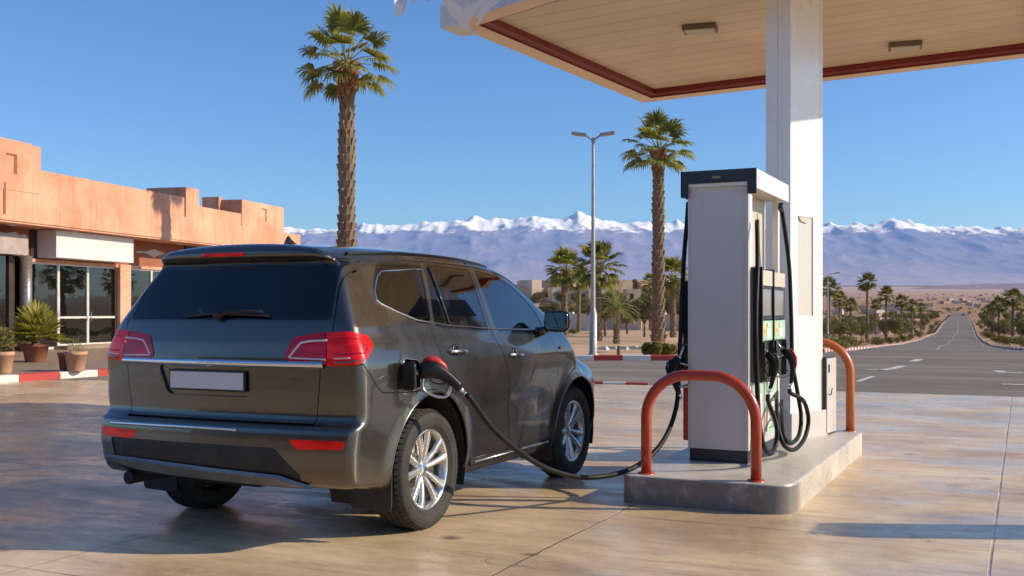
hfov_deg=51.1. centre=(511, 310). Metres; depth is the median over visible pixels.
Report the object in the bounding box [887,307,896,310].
house
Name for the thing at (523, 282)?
house
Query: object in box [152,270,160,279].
shop window
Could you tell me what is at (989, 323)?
avenue tree
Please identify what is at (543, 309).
olive tree
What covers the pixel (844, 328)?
avenue tree
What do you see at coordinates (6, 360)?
potted plant
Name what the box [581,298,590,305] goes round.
olive tree
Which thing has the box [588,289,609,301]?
house
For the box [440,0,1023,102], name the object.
canopy
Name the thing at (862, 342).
roadside bush
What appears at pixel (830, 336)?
roadside bush
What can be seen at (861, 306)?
house
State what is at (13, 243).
shop sign
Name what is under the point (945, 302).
house
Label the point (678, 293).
avenue tree
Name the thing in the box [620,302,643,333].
olive tree
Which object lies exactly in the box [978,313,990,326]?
avenue tree
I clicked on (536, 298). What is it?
olive tree
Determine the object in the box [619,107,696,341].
palm tree
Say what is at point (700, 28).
ceiling light
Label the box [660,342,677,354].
kerb bush
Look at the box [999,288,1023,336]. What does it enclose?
road palm
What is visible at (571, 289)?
palm tree
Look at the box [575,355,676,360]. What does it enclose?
kerb
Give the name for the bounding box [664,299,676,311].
olive tree
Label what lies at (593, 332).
street lamp
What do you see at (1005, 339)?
roadside bush
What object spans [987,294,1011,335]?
road palm
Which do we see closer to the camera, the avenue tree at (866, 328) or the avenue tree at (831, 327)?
the avenue tree at (831, 327)
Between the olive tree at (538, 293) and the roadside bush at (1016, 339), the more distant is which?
the olive tree at (538, 293)
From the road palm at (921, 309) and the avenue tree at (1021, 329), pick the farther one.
the road palm at (921, 309)
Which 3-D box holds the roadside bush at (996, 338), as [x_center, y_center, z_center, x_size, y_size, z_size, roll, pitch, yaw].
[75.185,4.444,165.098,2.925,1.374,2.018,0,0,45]
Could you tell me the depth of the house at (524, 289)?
260.66 m
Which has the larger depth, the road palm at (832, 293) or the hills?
the hills
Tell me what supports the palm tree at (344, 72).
on the ground
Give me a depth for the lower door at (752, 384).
8.97 m
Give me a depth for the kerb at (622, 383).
21.05 m
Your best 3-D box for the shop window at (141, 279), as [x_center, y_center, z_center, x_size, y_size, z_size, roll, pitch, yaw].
[-14.227,-0.352,40.863,0.080,2.500,1.583,0,0,14]
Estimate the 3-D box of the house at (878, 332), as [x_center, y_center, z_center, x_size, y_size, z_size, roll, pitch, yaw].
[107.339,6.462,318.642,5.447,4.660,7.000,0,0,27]
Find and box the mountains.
[284,211,1023,285]
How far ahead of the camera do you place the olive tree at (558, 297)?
211.97 m
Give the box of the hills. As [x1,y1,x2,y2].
[913,283,1023,288]
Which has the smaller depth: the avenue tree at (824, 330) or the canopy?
the canopy
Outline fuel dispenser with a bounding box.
[416,168,810,479]
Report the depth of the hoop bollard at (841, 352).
10.95 m
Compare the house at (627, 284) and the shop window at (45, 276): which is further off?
the house at (627, 284)
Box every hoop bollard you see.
[638,370,764,482]
[823,338,856,431]
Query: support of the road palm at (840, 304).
on the ground
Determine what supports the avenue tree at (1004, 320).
on the ground
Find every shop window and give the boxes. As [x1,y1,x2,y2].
[32,262,58,349]
[131,268,151,307]
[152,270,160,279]
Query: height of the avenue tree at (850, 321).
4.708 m
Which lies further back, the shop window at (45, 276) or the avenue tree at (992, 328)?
the avenue tree at (992, 328)
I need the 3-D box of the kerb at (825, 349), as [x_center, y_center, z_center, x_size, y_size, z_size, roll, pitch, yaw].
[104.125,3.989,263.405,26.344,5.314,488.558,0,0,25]
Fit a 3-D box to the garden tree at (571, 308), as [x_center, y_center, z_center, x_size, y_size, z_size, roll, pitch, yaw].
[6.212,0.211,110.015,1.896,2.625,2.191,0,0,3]
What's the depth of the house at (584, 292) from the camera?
254.70 m
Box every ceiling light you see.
[682,22,717,34]
[888,40,921,51]
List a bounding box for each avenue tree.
[665,292,679,301]
[676,288,679,300]
[823,320,835,334]
[823,323,830,334]
[831,319,840,334]
[833,321,850,337]
[840,317,860,336]
[855,316,865,320]
[855,322,871,339]
[858,324,868,335]
[877,319,891,332]
[884,315,904,337]
[902,321,911,334]
[917,319,927,331]
[921,316,930,323]
[928,314,935,322]
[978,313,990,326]
[985,318,997,326]
[989,323,1000,333]
[995,322,1010,334]
[996,319,1010,334]
[1002,312,1010,318]
[1011,313,1023,329]
[1017,319,1023,328]
[1017,323,1023,334]
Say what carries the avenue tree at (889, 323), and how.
on the ground
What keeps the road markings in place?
on the road
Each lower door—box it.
[751,380,763,433]
[764,377,776,441]
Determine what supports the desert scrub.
on the ground
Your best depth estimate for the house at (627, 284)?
278.79 m
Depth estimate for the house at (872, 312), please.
730.52 m
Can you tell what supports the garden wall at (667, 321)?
on the ground
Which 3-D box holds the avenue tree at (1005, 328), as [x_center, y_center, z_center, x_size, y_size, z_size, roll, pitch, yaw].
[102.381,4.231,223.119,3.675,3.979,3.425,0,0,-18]
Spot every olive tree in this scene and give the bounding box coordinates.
[529,295,542,303]
[533,292,544,303]
[538,300,560,313]
[548,304,561,309]
[553,291,569,302]
[574,302,590,313]
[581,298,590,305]
[586,292,630,335]
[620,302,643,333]
[623,297,665,336]
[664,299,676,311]
[666,298,679,313]
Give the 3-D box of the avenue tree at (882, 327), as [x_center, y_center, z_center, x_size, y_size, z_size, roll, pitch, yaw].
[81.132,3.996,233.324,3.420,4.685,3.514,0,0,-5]
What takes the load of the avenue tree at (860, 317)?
on the ground
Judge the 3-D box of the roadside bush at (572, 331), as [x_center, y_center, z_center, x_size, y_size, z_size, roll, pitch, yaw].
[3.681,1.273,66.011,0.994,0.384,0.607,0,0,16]
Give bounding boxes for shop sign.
[0,232,27,255]
[37,230,132,262]
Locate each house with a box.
[517,286,527,296]
[520,280,527,285]
[528,280,541,302]
[542,280,574,288]
[548,287,576,302]
[576,280,614,297]
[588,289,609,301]
[615,280,632,292]
[623,289,648,301]
[833,309,843,314]
[853,305,864,308]
[868,310,884,315]
[870,325,881,333]
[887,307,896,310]
[923,303,932,306]
[940,301,950,303]
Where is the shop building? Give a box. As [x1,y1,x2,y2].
[0,137,299,351]
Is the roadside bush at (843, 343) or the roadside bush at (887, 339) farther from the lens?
the roadside bush at (887, 339)
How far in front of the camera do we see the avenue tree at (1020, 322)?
169.87 m
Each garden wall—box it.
[568,312,589,330]
[601,315,642,329]
[665,313,678,330]
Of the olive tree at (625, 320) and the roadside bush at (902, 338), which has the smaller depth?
the olive tree at (625, 320)
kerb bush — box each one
[641,341,662,354]
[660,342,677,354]
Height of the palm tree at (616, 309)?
2.920 m
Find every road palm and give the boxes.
[823,275,842,333]
[831,290,848,336]
[843,297,858,337]
[855,272,877,340]
[869,298,882,334]
[876,285,896,336]
[894,293,909,334]
[904,299,917,333]
[915,302,926,331]
[981,304,989,328]
[986,302,997,333]
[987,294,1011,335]
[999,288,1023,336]
[1014,295,1023,336]
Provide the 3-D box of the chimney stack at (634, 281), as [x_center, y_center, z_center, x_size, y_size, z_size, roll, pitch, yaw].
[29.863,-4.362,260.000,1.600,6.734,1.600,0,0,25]
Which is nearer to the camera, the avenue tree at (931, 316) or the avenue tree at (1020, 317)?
the avenue tree at (1020, 317)
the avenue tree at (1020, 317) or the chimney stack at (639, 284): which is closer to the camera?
the avenue tree at (1020, 317)
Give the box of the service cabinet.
[822,356,835,434]
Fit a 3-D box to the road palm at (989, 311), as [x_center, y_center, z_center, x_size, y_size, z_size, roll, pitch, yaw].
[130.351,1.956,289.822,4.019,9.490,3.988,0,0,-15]
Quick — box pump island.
[624,428,861,514]
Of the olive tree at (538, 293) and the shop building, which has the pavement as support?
the shop building
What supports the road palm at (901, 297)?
on the ground
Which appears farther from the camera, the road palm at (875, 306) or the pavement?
the road palm at (875, 306)
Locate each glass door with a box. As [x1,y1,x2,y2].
[59,264,87,345]
[88,266,114,343]
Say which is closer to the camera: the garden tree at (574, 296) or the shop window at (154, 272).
the shop window at (154, 272)
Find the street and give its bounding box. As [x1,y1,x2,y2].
[52,352,1023,396]
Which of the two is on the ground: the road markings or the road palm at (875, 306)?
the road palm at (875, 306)
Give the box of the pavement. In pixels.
[0,347,108,374]
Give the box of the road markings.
[855,316,1023,384]
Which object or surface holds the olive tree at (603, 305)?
on the ground
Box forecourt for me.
[0,380,1023,575]
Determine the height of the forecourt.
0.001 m
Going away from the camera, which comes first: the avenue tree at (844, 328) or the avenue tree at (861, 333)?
the avenue tree at (844, 328)
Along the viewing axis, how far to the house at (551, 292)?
255.81 m
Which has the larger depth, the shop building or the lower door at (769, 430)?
the shop building
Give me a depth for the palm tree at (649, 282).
83.88 m
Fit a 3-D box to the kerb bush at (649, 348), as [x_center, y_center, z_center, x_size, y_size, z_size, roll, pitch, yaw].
[4.248,1.203,32.547,0.698,0.600,0.490,0,0,9]
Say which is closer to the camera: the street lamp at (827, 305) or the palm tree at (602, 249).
the palm tree at (602, 249)
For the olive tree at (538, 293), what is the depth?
247.59 m
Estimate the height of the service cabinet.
0.770 m
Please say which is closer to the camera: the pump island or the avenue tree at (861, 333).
the pump island
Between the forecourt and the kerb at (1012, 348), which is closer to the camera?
the forecourt
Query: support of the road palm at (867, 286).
on the ground
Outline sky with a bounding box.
[0,0,1023,229]
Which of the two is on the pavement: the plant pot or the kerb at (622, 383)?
the plant pot
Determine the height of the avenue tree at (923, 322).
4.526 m
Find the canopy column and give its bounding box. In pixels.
[766,0,826,440]
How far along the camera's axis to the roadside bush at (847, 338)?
94.21 m
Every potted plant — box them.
[0,326,16,373]
[64,338,87,371]
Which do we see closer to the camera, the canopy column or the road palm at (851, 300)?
the canopy column
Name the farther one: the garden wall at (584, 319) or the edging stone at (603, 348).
the garden wall at (584, 319)
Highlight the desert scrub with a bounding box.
[514,284,1019,334]
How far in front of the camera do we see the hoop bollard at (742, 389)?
7.88 m
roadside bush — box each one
[569,329,578,334]
[823,334,836,339]
[829,339,849,349]
[838,335,858,346]
[854,340,867,346]
[868,338,885,344]
[883,337,895,343]
[896,335,907,341]
[991,335,1006,343]
[999,336,1014,345]
[1013,336,1023,345]
[1019,337,1023,345]
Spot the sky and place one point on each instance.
(206, 96)
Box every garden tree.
[567,300,576,312]
[571,292,581,301]
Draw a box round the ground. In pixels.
[535,286,1023,354]
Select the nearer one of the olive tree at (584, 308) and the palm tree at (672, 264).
the palm tree at (672, 264)
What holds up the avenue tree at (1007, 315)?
on the ground
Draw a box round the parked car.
[101,236,594,530]
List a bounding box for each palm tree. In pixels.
[293,1,399,246]
[543,245,583,337]
[568,238,627,340]
[568,268,588,331]
[589,279,642,343]
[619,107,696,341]
[640,272,652,329]
[664,255,687,336]
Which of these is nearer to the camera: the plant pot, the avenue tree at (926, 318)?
the plant pot
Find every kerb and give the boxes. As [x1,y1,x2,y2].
[0,368,107,382]
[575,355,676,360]
[594,381,648,384]
[823,321,944,352]
[971,321,1023,349]
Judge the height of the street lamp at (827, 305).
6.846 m
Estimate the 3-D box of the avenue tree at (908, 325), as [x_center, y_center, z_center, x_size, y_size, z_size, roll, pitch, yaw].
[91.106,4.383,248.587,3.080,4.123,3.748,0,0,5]
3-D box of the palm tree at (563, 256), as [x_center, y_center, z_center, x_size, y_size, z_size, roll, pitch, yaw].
[2.942,-1.101,59.007,2.478,5.158,2.478,0,0,-3]
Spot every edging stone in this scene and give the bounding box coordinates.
[597,346,609,349]
[616,346,628,349]
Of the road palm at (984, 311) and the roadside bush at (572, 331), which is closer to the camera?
the roadside bush at (572, 331)
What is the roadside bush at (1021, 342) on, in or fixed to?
on the ground
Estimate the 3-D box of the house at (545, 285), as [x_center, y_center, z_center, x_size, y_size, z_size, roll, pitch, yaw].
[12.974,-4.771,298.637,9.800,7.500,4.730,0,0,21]
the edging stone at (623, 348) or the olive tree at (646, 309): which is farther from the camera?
the olive tree at (646, 309)
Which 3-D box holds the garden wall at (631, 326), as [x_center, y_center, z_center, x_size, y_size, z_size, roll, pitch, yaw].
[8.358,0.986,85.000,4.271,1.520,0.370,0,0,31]
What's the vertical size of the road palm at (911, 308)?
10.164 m
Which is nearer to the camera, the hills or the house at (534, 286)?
the house at (534, 286)
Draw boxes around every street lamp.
[571,131,614,354]
[824,272,839,337]
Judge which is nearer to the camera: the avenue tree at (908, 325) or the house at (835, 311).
the avenue tree at (908, 325)
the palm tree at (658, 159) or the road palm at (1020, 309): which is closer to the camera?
the palm tree at (658, 159)
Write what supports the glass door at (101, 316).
in the shop building
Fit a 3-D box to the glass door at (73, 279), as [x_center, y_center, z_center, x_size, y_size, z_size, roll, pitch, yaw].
[-15.171,-0.157,37.083,0.144,2.890,1.565,0,0,14]
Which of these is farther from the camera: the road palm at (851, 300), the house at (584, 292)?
the house at (584, 292)
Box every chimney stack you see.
[632,279,637,288]
[637,282,641,288]
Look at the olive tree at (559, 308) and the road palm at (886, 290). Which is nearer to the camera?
the olive tree at (559, 308)
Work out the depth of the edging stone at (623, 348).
40.19 m
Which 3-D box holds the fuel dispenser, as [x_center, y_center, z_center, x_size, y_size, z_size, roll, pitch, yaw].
[1.116,0.058,8.124,1.127,2.398,4.323,0,0,40]
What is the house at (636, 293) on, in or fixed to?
on the ground
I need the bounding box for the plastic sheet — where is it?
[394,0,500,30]
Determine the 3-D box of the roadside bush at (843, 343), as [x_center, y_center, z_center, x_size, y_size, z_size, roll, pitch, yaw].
[13.967,1.502,46.076,0.954,0.582,1.543,0,0,30]
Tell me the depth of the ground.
839.80 m
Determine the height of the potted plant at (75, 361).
0.722 m
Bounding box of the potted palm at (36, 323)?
[2,299,74,361]
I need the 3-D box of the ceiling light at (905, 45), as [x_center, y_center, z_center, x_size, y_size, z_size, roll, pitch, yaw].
[4.788,-3.226,13.053,0.380,0.064,0.260,0,0,17]
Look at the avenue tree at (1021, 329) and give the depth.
158.55 m
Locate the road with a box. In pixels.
[829,313,1023,351]
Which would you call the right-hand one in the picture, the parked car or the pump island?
the pump island
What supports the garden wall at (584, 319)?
on the ground
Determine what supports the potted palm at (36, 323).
on the pavement
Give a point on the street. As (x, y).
(960, 373)
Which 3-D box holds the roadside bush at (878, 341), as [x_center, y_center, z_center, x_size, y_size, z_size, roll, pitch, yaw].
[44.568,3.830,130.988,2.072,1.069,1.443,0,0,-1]
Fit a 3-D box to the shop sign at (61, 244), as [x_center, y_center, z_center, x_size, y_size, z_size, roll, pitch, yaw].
[-14.712,-2.202,37.178,0.744,0.900,4.260,0,0,14]
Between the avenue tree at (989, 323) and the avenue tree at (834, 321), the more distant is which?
the avenue tree at (989, 323)
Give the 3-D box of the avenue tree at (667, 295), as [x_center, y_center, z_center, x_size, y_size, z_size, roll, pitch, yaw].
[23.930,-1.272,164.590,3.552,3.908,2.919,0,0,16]
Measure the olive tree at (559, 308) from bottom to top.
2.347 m
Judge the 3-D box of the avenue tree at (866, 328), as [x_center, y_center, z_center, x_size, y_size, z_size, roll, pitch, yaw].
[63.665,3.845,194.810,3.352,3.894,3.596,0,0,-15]
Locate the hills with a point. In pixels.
(995, 286)
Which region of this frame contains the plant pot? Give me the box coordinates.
[57,352,66,370]
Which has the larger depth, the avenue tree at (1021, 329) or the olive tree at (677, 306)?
the avenue tree at (1021, 329)
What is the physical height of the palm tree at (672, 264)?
4.691 m

